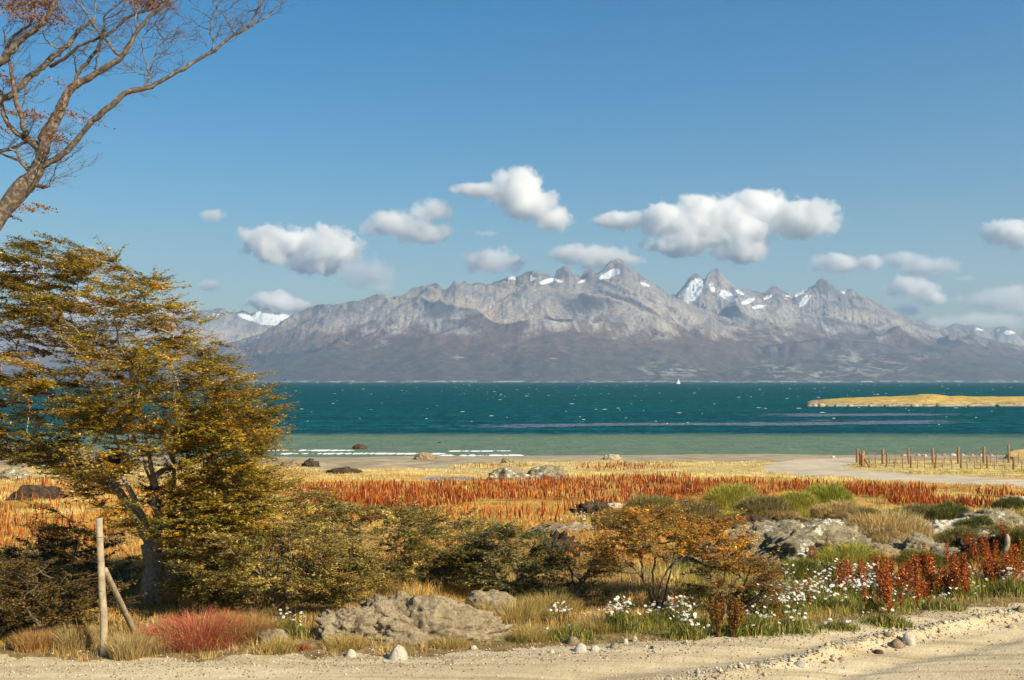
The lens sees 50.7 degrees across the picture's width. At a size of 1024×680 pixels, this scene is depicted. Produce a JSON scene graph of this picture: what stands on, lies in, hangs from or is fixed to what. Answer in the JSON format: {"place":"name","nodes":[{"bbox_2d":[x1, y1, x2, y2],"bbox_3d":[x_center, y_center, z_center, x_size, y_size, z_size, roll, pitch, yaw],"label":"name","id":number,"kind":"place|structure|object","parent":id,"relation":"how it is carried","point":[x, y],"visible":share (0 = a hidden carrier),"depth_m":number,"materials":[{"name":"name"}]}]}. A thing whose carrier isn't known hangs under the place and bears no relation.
{"place":"outdoors","nodes":[
{"label":"outdoors","id":0,"kind":"place"},
{"bbox_2d":[0,307,289,369],"bbox_3d":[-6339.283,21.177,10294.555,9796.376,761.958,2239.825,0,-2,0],"label":"mountains","id":1,"kind":"structure","parent":0,"point":[229,327],"depth_m":10619.41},
{"bbox_2d":[310,605,381,640],"bbox_3d":[-1.934,3.519,13.367,1.262,0.504,0.628,0,-2,0],"label":"earth mound","id":2,"kind":"object","parent":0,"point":[353,621],"visible":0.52,"depth_m":13.18,"materials":[{"name":"soil"}]},
{"bbox_2d":[0,258,770,381],"bbox_3d":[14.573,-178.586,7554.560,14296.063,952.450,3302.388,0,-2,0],"label":"mountains","id":3,"kind":"structure","parent":0,"point":[618,318],"depth_m":7091.78,"materials":[{"name":"stone"}]},
{"bbox_2d":[0,382,1023,456],"bbox_3d":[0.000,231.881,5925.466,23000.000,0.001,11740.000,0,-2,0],"label":"sea water","id":4,"kind":"structure","parent":0,"point":[740,418],"depth_m":169.44,"materials":[{"name":"liquid"}]},
{"bbox_2d":[267,450,523,455],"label":"surf foam","id":5,"kind":"object","parent":4,"relation":"on","point":[406,453],"visible":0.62,"depth_m":89.26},
{"bbox_2d":[0,597,1023,679],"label":"road","id":6,"kind":"structure","parent":0,"point":[939,665],"depth_m":12.25,"materials":[{"name":"gravel"}]},
{"bbox_2d":[389,644,407,659],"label":"stone","id":7,"kind":"object","parent":6,"relation":"on","point":[398,651],"visible":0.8,"depth_m":12.39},
{"bbox_2d":[712,601,724,636],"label":"dock plant","id":8,"kind":"object","parent":6,"relation":"on","point":[717,619],"visible":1,"depth_m":13.47,"materials":[{"name":"brown plant"}]},
{"bbox_2d":[726,597,744,636],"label":"dock plant","id":9,"kind":"object","parent":6,"relation":"on","point":[732,621],"visible":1,"depth_m":13.48,"materials":[{"name":"brown plant"}]},
{"bbox_2d":[732,597,745,637],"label":"dock plant","id":10,"kind":"object","parent":6,"relation":"on","point":[737,623],"visible":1,"depth_m":13.44,"materials":[{"name":"brown plant"}]},
{"bbox_2d":[816,615,864,631],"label":"daisy clump","id":11,"kind":"object","parent":6,"relation":"on","point":[840,625],"visible":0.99,"depth_m":13.94,"materials":[{"name":"green plant"}]},
{"bbox_2d":[694,606,1023,679],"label":"clods","id":12,"kind":"object","parent":6,"relation":"on","point":[739,665],"visible":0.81,"depth_m":12.76,"materials":[{"name":"soil"}]},
{"bbox_2d":[855,606,924,628],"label":"daisy clump","id":13,"kind":"object","parent":6,"relation":"on","point":[886,620],"visible":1,"depth_m":14.21,"materials":[{"name":"green plant"}]},
{"bbox_2d":[0,460,1023,662],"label":"ground","id":14,"kind":"structure","parent":0,"point":[614,637],"depth_m":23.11,"materials":[{"name":"plant"}]},
{"bbox_2d":[0,468,34,479],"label":"boulder","id":15,"kind":"object","parent":14,"relation":"on","point":[10,473],"visible":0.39,"depth_m":50.11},
{"bbox_2d":[6,625,62,652],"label":"grass tuft","id":16,"kind":"object","parent":14,"relation":"on","point":[42,637],"visible":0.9,"depth_m":12.73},
{"bbox_2d":[5,485,65,500],"bbox_3d":[-16.853,5.454,38.147,2.048,0.705,1.411,0,-2,0],"label":"boulder","id":17,"kind":"object","parent":14,"relation":"on","point":[27,491],"visible":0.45,"depth_m":37.80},
{"bbox_2d":[0,520,144,592],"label":"bush","id":18,"kind":"object","parent":14,"relation":"on","point":[74,543],"visible":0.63,"depth_m":17.38,"materials":[{"name":"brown plant"}]},
{"bbox_2d":[0,550,150,637],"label":"bush","id":19,"kind":"object","parent":14,"relation":"on","point":[70,603],"visible":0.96,"depth_m":13.62,"materials":[{"name":"brown plant"}]},
{"bbox_2d":[49,620,112,650],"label":"grass tuft","id":20,"kind":"object","parent":14,"relation":"on","point":[67,637],"visible":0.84,"depth_m":12.78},
{"bbox_2d":[96,518,137,655],"bbox_3d":[-4.771,2.963,13.174,0.144,1.739,1.337,0,-2,0],"label":"wooden post","id":21,"kind":"object","parent":14,"relation":"on","point":[103,572],"visible":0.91,"depth_m":12.54,"materials":[{"name":"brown wood"}]},
{"bbox_2d":[99,627,162,660],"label":"grass tuft","id":22,"kind":"object","parent":14,"relation":"on","point":[120,649],"visible":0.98,"depth_m":12.42,"materials":[{"name":"plant"}]},
{"bbox_2d":[0,0,294,230],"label":"bare tree","id":23,"kind":"object","parent":14,"relation":"on","point":[20,190],"visible":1,"depth_m":13.27,"materials":[{"name":"brown plant"}]},
{"bbox_2d":[0,230,311,602],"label":"beech tree","id":24,"kind":"object","parent":14,"relation":"on","point":[241,430],"visible":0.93,"depth_m":15.51,"materials":[{"name":"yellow plant"}]},
{"bbox_2d":[148,635,174,654],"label":"grass tuft","id":25,"kind":"object","parent":14,"relation":"on","point":[158,648],"visible":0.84,"depth_m":12.60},
{"bbox_2d":[125,601,275,652],"bbox_3d":[-3.760,3.421,13.053,2.279,0.516,2.147,-1,-2,24],"label":"grass tuft","id":26,"kind":"object","parent":14,"relation":"on","point":[176,628],"visible":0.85,"depth_m":12.88,"materials":[{"name":"plant"}]},
{"bbox_2d":[142,564,271,611],"bbox_3d":[-4.248,3.507,15.284,1.698,0.754,1.992,0,-2,0],"label":"bush","id":27,"kind":"object","parent":14,"relation":"on","point":[215,597],"visible":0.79,"depth_m":14.89,"materials":[{"name":"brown plant"}]},
{"bbox_2d":[195,604,309,643],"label":"grass tuft","id":28,"kind":"object","parent":14,"relation":"on","point":[257,629],"visible":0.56,"depth_m":13.12,"materials":[{"name":"plant"}]},
{"bbox_2d":[163,478,352,570],"bbox_3d":[-4.611,3.205,19.054,3.655,1.902,2.967,0,-2,0],"label":"bush","id":29,"kind":"object","parent":14,"relation":"on","point":[318,495],"visible":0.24,"depth_m":18.91,"materials":[{"name":"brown plant"}]},
{"bbox_2d":[255,628,288,644],"bbox_3d":[-2.885,3.583,13.012,0.416,0.222,0.272,0,-2,0],"label":"earth mound","id":30,"kind":"object","parent":14,"relation":"on","point":[280,632],"visible":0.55,"depth_m":12.97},
{"bbox_2d":[159,513,397,609],"bbox_3d":[-3.336,3.078,14.908,3.456,1.450,3.238,0,-2,0],"label":"bush","id":31,"kind":"object","parent":14,"relation":"on","point":[340,588],"visible":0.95,"depth_m":14.54,"materials":[{"name":"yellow plant"}]},
{"bbox_2d":[257,636,302,653],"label":"grass tuft","id":32,"kind":"object","parent":14,"relation":"on","point":[281,643],"visible":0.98,"depth_m":12.73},
{"bbox_2d":[267,608,316,641],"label":"daisy clump","id":33,"kind":"object","parent":14,"relation":"on","point":[292,625],"visible":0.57,"depth_m":13.27,"materials":[{"name":"green plant"}]},
{"bbox_2d":[318,633,369,651],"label":"grass tuft","id":34,"kind":"object","parent":14,"relation":"on","point":[330,642],"visible":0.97,"depth_m":12.84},
{"bbox_2d":[325,466,362,473],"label":"boulder","id":35,"kind":"object","parent":14,"relation":"on","point":[347,469],"visible":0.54,"depth_m":55.99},
{"bbox_2d":[264,494,486,588],"bbox_3d":[-2.080,3.136,16.964,3.504,1.572,3.310,-2,-3,44],"label":"bush","id":36,"kind":"object","parent":14,"relation":"on","point":[412,542],"visible":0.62,"depth_m":16.58,"materials":[{"name":"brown plant"}]},
{"bbox_2d":[358,591,514,645],"bbox_3d":[-0.988,3.488,13.462,2.354,0.710,0.946,0,-2,0],"label":"earth mound","id":37,"kind":"object","parent":14,"relation":"on","point":[415,617],"visible":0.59,"depth_m":13.26,"materials":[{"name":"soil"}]},
{"bbox_2d":[426,634,471,649],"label":"grass tuft","id":38,"kind":"object","parent":14,"relation":"on","point":[454,643],"visible":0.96,"depth_m":12.96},
{"bbox_2d":[378,504,537,579],"bbox_3d":[-0.956,3.452,18.104,2.786,1.213,2.709,0,-2,0],"label":"bush","id":39,"kind":"object","parent":14,"relation":"on","point":[433,569],"visible":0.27,"depth_m":17.96,"materials":[{"name":"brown plant"}]},
{"bbox_2d":[466,589,517,617],"bbox_3d":[-0.277,3.682,14.964,0.756,0.451,0.470,0,-2,0],"label":"earth mound","id":40,"kind":"object","parent":14,"relation":"on","point":[482,596],"visible":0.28,"depth_m":14.91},
{"bbox_2d":[485,466,529,480],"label":"boulder","id":41,"kind":"object","parent":14,"relation":"on","point":[512,473],"visible":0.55,"depth_m":49.35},
{"bbox_2d":[440,516,578,597],"bbox_3d":[-0.064,3.328,16.630,2.193,1.422,2.255,0,-2,0],"label":"bush","id":42,"kind":"object","parent":14,"relation":"on","point":[484,580],"visible":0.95,"depth_m":16.37,"materials":[{"name":"green plant"}]},
{"bbox_2d":[0,469,1023,529],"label":"meadow grass","id":43,"kind":"structure","parent":14,"relation":"on","point":[499,504],"depth_m":39.76,"materials":[{"name":"plant"}]},
{"bbox_2d":[1,459,1023,476],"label":"straw grass","id":44,"kind":"structure","parent":14,"relation":"on","point":[661,461],"depth_m":61.85,"materials":[{"name":"plant"}]},
{"bbox_2d":[473,592,558,623],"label":"grass tuft","id":45,"kind":"object","parent":14,"relation":"on","point":[524,612],"visible":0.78,"depth_m":14.57,"materials":[{"name":"plant"}]},
{"bbox_2d":[503,623,562,642],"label":"grass tuft","id":46,"kind":"object","parent":14,"relation":"on","point":[534,634],"visible":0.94,"depth_m":13.33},
{"bbox_2d":[527,465,569,479],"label":"boulder","id":47,"kind":"object","parent":14,"relation":"on","point":[550,471],"visible":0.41,"depth_m":49.46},
{"bbox_2d":[513,584,600,615],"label":"grass tuft","id":48,"kind":"object","parent":14,"relation":"on","point":[574,605],"visible":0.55,"depth_m":15.04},
{"bbox_2d":[536,530,583,558],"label":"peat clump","id":49,"kind":"object","parent":14,"relation":"on","point":[559,536],"visible":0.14,"depth_m":20.54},
{"bbox_2d":[539,601,581,624],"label":"daisy clump","id":50,"kind":"object","parent":14,"relation":"on","point":[556,614],"visible":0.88,"depth_m":14.43,"materials":[{"name":"green plant"}]},
{"bbox_2d":[527,521,595,534],"bbox_3d":[1.205,4.631,26.427,1.764,0.413,1.211,0,-2,0],"label":"rock","id":51,"kind":"object","parent":14,"relation":"on","point":[572,525],"visible":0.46,"depth_m":26.18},
{"bbox_2d":[524,546,623,601],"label":"bush","id":52,"kind":"object","parent":14,"relation":"on","point":[581,582],"visible":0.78,"depth_m":16.43,"materials":[{"name":"brown plant"}]},
{"bbox_2d":[539,623,610,642],"bbox_3d":[0.691,3.626,13.428,1.095,0.237,0.644,0,-2,0],"label":"herb patch","id":53,"kind":"object","parent":14,"relation":"on","point":[574,630],"visible":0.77,"depth_m":13.35,"materials":[{"name":"green plant"}]},
{"bbox_2d":[567,499,612,516],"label":"peat clump","id":54,"kind":"object","parent":14,"relation":"on","point":[591,507],"visible":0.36,"depth_m":31.84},
{"bbox_2d":[569,614,619,633],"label":"grass tuft","id":55,"kind":"object","parent":14,"relation":"on","point":[589,622],"visible":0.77,"depth_m":13.81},
{"bbox_2d":[590,596,650,633],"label":"daisy clump","id":56,"kind":"object","parent":14,"relation":"on","point":[621,619],"visible":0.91,"depth_m":13.89,"materials":[{"name":"green plant"}]},
{"bbox_2d":[634,601,666,624],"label":"daisy clump","id":57,"kind":"object","parent":14,"relation":"on","point":[650,614],"visible":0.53,"depth_m":14.57,"materials":[{"name":"green plant"}]},
{"bbox_2d":[620,492,680,519],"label":"cushion shrub","id":58,"kind":"object","parent":14,"relation":"on","point":[640,500],"visible":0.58,"depth_m":30.80,"materials":[{"name":"green plant"}]},
{"bbox_2d":[565,486,786,608],"bbox_3d":[2.376,3.068,15.537,3.319,1.721,2.781,0,-2,0],"label":"tree","id":59,"kind":"object","parent":14,"relation":"on","point":[632,518],"visible":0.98,"depth_m":15.25,"materials":[{"name":"orange plant"}]},
{"bbox_2d":[649,595,722,628],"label":"daisy clump","id":60,"kind":"object","parent":14,"relation":"on","point":[670,614],"visible":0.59,"depth_m":14.40,"materials":[{"name":"green plant"}]},
{"bbox_2d":[659,611,713,640],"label":"daisy clump","id":61,"kind":"object","parent":14,"relation":"on","point":[682,629],"visible":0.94,"depth_m":13.42,"materials":[{"name":"green plant"}]},
{"bbox_2d":[660,497,723,528],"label":"cushion shrub","id":62,"kind":"object","parent":14,"relation":"on","point":[708,508],"visible":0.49,"depth_m":25.92,"materials":[{"name":"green plant"}]},
{"bbox_2d":[680,529,746,570],"bbox_3d":[4.211,4.029,20.614,2.103,0.752,1.513,1,-2,-23],"label":"rock","id":63,"kind":"object","parent":14,"relation":"on","point":[734,535],"visible":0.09,"depth_m":20.74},
{"bbox_2d":[695,481,765,512],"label":"cushion shrub","id":64,"kind":"object","parent":14,"relation":"on","point":[742,491],"visible":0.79,"depth_m":33.07,"materials":[{"name":"green plant"}]},
{"bbox_2d":[671,544,801,615],"bbox_3d":[3.249,3.376,15.193,1.861,1.112,1.504,1,-2,-27],"label":"bush","id":65,"kind":"object","parent":14,"relation":"on","point":[769,589],"visible":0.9,"depth_m":15.09,"materials":[{"name":"brown plant"}]},
{"bbox_2d":[710,603,790,638],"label":"daisy clump","id":66,"kind":"object","parent":14,"relation":"on","point":[756,625],"visible":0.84,"depth_m":13.62,"materials":[{"name":"green plant"}]},
{"bbox_2d":[738,513,783,522],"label":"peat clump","id":67,"kind":"object","parent":14,"relation":"on","point":[752,518],"visible":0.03,"depth_m":24.24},
{"bbox_2d":[729,493,797,517],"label":"cushion shrub","id":68,"kind":"object","parent":14,"relation":"on","point":[765,508],"visible":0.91,"depth_m":27.83,"materials":[{"name":"green plant"}]},
{"bbox_2d":[730,519,801,531],"bbox_3d":[5.345,4.074,22.398,2.561,0.790,1.532,0,-2,0],"label":"rock","id":69,"kind":"object","parent":14,"relation":"on","point":[766,522],"visible":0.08,"depth_m":22.11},
{"bbox_2d":[770,488,824,515],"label":"cushion shrub","id":70,"kind":"object","parent":14,"relation":"on","point":[800,499],"visible":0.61,"depth_m":31.64,"materials":[{"name":"green plant"}]},
{"bbox_2d":[768,609,829,635],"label":"daisy clump","id":71,"kind":"object","parent":14,"relation":"on","point":[792,624],"visible":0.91,"depth_m":13.76,"materials":[{"name":"green plant"}]},
{"bbox_2d":[774,556,827,579],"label":"cushion shrub","id":72,"kind":"object","parent":14,"relation":"on","point":[801,565],"visible":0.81,"depth_m":18.26,"materials":[{"name":"green plant"}]},
{"bbox_2d":[732,518,872,572],"bbox_3d":[5.331,3.865,20.215,3.123,1.068,1.857,0,-2,0],"label":"rock","id":73,"kind":"object","parent":14,"relation":"on","point":[791,539],"visible":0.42,"depth_m":19.83,"materials":[{"name":"stone"}]},
{"bbox_2d":[797,481,858,509],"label":"cushion shrub","id":74,"kind":"object","parent":14,"relation":"on","point":[836,492],"visible":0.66,"depth_m":32.76,"materials":[{"name":"green plant"}]},
{"bbox_2d":[806,498,864,518],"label":"cushion shrub","id":75,"kind":"object","parent":14,"relation":"on","point":[834,507],"visible":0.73,"depth_m":28.11,"materials":[{"name":"beige plant"}]},
{"bbox_2d":[811,540,896,569],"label":"cushion shrub","id":76,"kind":"object","parent":14,"relation":"on","point":[859,550],"visible":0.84,"depth_m":19.08,"materials":[{"name":"green plant"}]},
{"bbox_2d":[837,506,881,519],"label":"cushion shrub","id":77,"kind":"object","parent":14,"relation":"on","point":[862,511],"visible":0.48,"depth_m":27.27,"materials":[{"name":"beige plant"}]},
{"bbox_2d":[867,568,896,611],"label":"dock plant","id":78,"kind":"object","parent":14,"relation":"on","point":[879,584],"visible":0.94,"depth_m":15.20,"materials":[{"name":"red plant"}]},
{"bbox_2d":[867,544,899,559],"bbox_3d":[6.610,3.909,19.832,1.250,0.356,0.863,0,-2,0],"label":"rock","id":79,"kind":"object","parent":14,"relation":"on","point":[885,548],"visible":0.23,"depth_m":19.64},
{"bbox_2d":[751,562,1023,617],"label":"daisy leaves","id":80,"kind":"object","parent":14,"relation":"on","point":[800,605],"visible":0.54,"depth_m":15.94,"materials":[{"name":"green plant"}]},
{"bbox_2d":[755,559,1023,606],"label":"daisy drift","id":81,"kind":"object","parent":14,"relation":"on","point":[840,585],"visible":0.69,"depth_m":16.16,"materials":[{"name":"white plant"}]},
{"bbox_2d":[835,506,944,543],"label":"grass clump","id":82,"kind":"object","parent":14,"relation":"on","point":[880,535],"visible":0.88,"depth_m":23.40,"materials":[{"name":"beige plant"}]},
{"bbox_2d":[881,576,903,611],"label":"dock plant","id":83,"kind":"object","parent":14,"relation":"on","point":[884,601],"visible":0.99,"depth_m":14.92,"materials":[{"name":"red plant"}]},
{"bbox_2d":[872,534,960,556],"bbox_3d":[8.372,4.428,22.744,1.879,0.692,1.411,0,-2,0],"label":"rock","id":84,"kind":"object","parent":14,"relation":"on","point":[914,541],"visible":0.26,"depth_m":22.46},
{"bbox_2d":[899,503,940,520],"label":"cushion shrub","id":85,"kind":"object","parent":14,"relation":"on","point":[916,507],"visible":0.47,"depth_m":30.01,"materials":[{"name":"green plant"}]},
{"bbox_2d":[895,547,950,572],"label":"cushion shrub","id":86,"kind":"object","parent":14,"relation":"on","point":[940,560],"visible":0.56,"depth_m":19.07,"materials":[{"name":"green plant"}]},
{"bbox_2d":[856,445,1023,463],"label":"wire fence","id":87,"kind":"object","parent":14,"relation":"on","point":[882,459],"visible":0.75,"depth_m":68.42,"materials":[{"name":"brown wood"}]},
{"bbox_2d":[861,453,1023,469],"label":"wire fence","id":88,"kind":"object","parent":14,"relation":"on","point":[935,465],"visible":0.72,"depth_m":61.34,"materials":[{"name":"brown wood"}]},
{"bbox_2d":[910,516,982,534],"bbox_3d":[9.988,4.441,25.088,2.275,0.614,1.322,0,-2,0],"label":"rock","id":89,"kind":"object","parent":14,"relation":"on","point":[946,523],"visible":0.11,"depth_m":24.92,"materials":[{"name":"stone"}]},
{"bbox_2d":[915,592,978,613],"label":"daisy clump","id":90,"kind":"object","parent":14,"relation":"on","point":[945,605],"visible":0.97,"depth_m":15.17,"materials":[{"name":"green plant"}]},
{"bbox_2d":[919,500,975,521],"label":"cushion shrub","id":91,"kind":"object","parent":14,"relation":"on","point":[948,510],"visible":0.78,"depth_m":28.84,"materials":[{"name":"green plant"}]},
{"bbox_2d":[932,524,980,546],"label":"cushion shrub","id":92,"kind":"object","parent":14,"relation":"on","point":[950,534],"visible":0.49,"depth_m":23.25,"materials":[{"name":"green plant"}]},
{"bbox_2d":[953,536,976,557],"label":"peat clump","id":93,"kind":"object","parent":14,"relation":"on","point":[959,543],"visible":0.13,"depth_m":22.70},
{"bbox_2d":[959,568,976,598],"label":"dock plant","id":94,"kind":"object","parent":14,"relation":"on","point":[963,577],"visible":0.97,"depth_m":16.17,"materials":[{"name":"red plant"}]},
{"bbox_2d":[951,514,994,529],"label":"cushion shrub","id":95,"kind":"object","parent":14,"relation":"on","point":[983,520],"visible":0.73,"depth_m":24.65,"materials":[{"name":"green plant"}]},
{"bbox_2d":[967,532,983,573],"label":"dock plant","id":96,"kind":"object","parent":14,"relation":"on","point":[972,554],"visible":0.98,"depth_m":18.26,"materials":[{"name":"brown plant"}]},
{"bbox_2d":[970,541,989,586],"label":"dock plant","id":97,"kind":"object","parent":14,"relation":"on","point":[985,558],"visible":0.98,"depth_m":17.05,"materials":[{"name":"red plant"}]},
{"bbox_2d":[971,534,1004,558],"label":"peat clump","id":98,"kind":"object","parent":14,"relation":"on","point":[991,543],"visible":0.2,"depth_m":22.15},
{"bbox_2d":[956,508,1023,526],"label":"rock","id":99,"kind":"object","parent":14,"relation":"on","point":[1010,516],"visible":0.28,"depth_m":25.41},
{"bbox_2d":[980,567,1023,598],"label":"daisy clump","id":100,"kind":"object","parent":14,"relation":"on","point":[1007,584],"visible":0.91,"depth_m":16.30,"materials":[{"name":"green plant"}]},
{"bbox_2d":[986,495,1023,511],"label":"cushion shrub","id":101,"kind":"object","parent":14,"relation":"on","point":[1010,502],"visible":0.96,"depth_m":32.92,"materials":[{"name":"green plant"}]},
{"bbox_2d":[988,526,1023,553],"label":"cushion shrub","id":102,"kind":"object","parent":14,"relation":"on","point":[1015,533],"visible":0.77,"depth_m":21.96,"materials":[{"name":"green plant"}]},
{"bbox_2d":[0,458,1023,549],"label":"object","id":103,"kind":"structure","parent":0,"point":[905,495],"depth_m":38.78,"materials":[{"name":"plant"}]},
{"bbox_2d":[0,577,1023,663],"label":"verge grass","id":104,"kind":"structure","parent":0,"point":[640,597],"depth_m":15.09,"materials":[{"name":"plant"}]},
{"bbox_2d":[0,454,1023,468],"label":"beach","id":105,"kind":"structure","parent":0,"point":[410,462],"depth_m":76.75,"materials":[{"name":"sand"}]},
{"bbox_2d":[0,0,1023,331],"label":"sky","id":106,"kind":"structure","parent":0,"point":[332,152],"materials":[{"name":"blue"}]},
{"bbox_2d":[526,339,1023,381],"bbox_3d":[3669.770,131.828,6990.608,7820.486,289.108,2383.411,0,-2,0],"label":"foothills","id":107,"kind":"structure","parent":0,"point":[818,360],"depth_m":6421.99,"materials":[{"name":"stone"}]},
{"bbox_2d":[671,268,1023,359],"bbox_3d":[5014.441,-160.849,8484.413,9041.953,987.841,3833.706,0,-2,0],"label":"mountains","id":108,"kind":"structure","parent":0,"point":[822,308],"depth_m":8735.20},
{"bbox_2d":[762,457,1023,487],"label":"dirt track","id":109,"kind":"structure","parent":0,"point":[820,467],"depth_m":55.31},
{"bbox_2d":[807,394,1023,405],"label":"island","id":110,"kind":"structure","parent":0,"point":[928,400],"depth_m":266.27,"materials":[{"name":"plant"}]},
{"bbox_2d":[941,323,1023,345],"bbox_3d":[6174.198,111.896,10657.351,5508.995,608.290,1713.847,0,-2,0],"label":"mountains","id":111,"kind":"structure","parent":0,"point":[1003,334],"depth_m":11047.15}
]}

